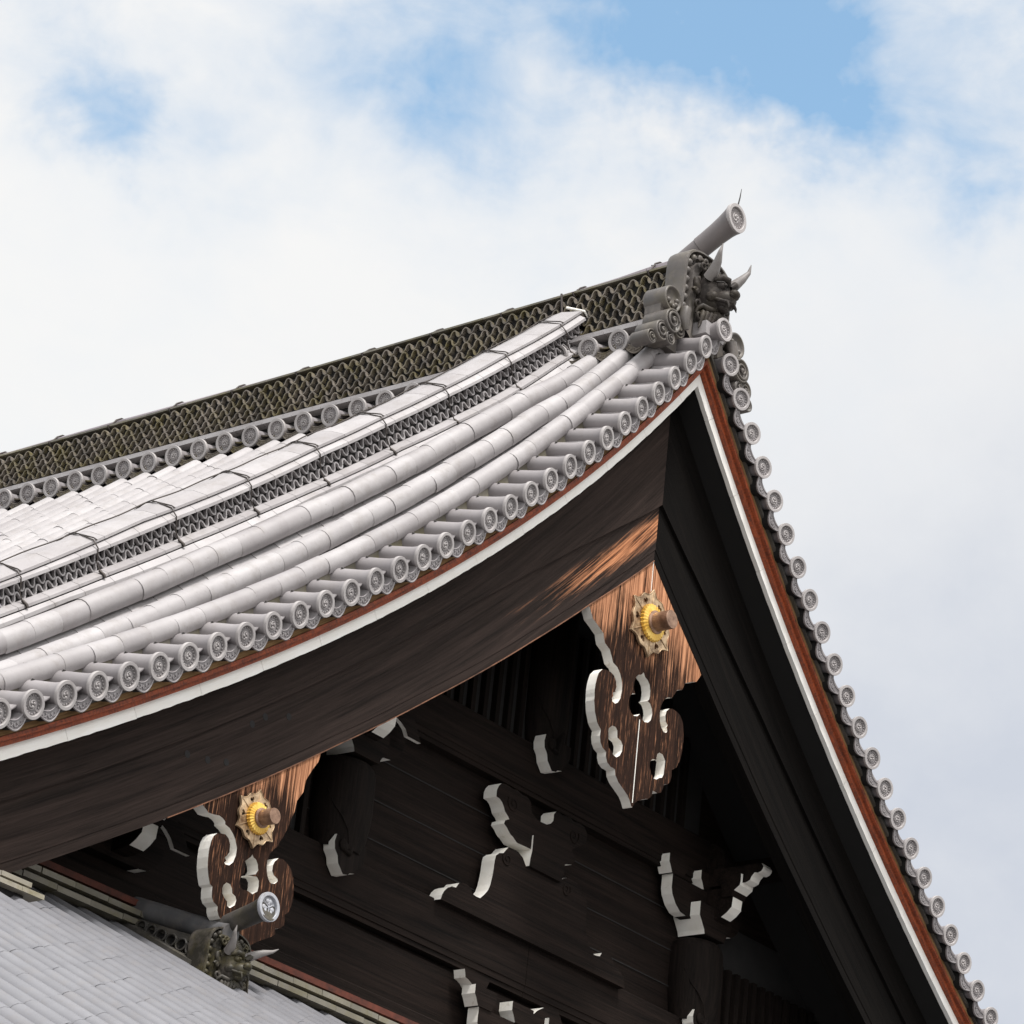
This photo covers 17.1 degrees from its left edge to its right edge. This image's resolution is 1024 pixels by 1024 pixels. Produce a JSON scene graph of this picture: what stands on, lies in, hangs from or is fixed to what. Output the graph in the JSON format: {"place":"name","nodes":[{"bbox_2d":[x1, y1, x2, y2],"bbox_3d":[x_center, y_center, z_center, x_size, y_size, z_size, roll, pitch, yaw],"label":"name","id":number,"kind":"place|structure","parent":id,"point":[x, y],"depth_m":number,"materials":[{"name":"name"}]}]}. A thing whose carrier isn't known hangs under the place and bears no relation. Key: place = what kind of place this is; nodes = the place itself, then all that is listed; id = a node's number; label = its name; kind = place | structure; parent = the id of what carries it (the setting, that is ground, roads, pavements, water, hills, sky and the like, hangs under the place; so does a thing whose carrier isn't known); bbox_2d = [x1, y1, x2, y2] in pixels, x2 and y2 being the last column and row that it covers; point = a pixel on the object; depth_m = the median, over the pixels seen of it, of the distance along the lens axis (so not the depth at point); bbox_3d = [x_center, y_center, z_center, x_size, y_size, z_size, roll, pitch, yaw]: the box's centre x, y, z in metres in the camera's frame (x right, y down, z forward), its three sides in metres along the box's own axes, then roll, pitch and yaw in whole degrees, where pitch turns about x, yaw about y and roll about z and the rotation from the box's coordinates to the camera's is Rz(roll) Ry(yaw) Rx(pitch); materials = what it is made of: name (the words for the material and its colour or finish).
{"place":"outdoors","nodes":[
{"label":"outdoors","id":0,"kind":"place"},
{"bbox_2d":[0,189,997,1023],"bbox_3d":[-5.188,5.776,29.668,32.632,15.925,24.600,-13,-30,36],"label":"temple hall","id":1,"kind":"structure","parent":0,"point":[482,671],"depth_m":26.59,"materials":[{"name":"dark wood"},{"name":"white plaster"},{"name":"grey roof tile"}]},
{"bbox_2d":[0,0,1023,1023],"label":"sky","id":2,"kind":"structure","parent":0,"point":[199,198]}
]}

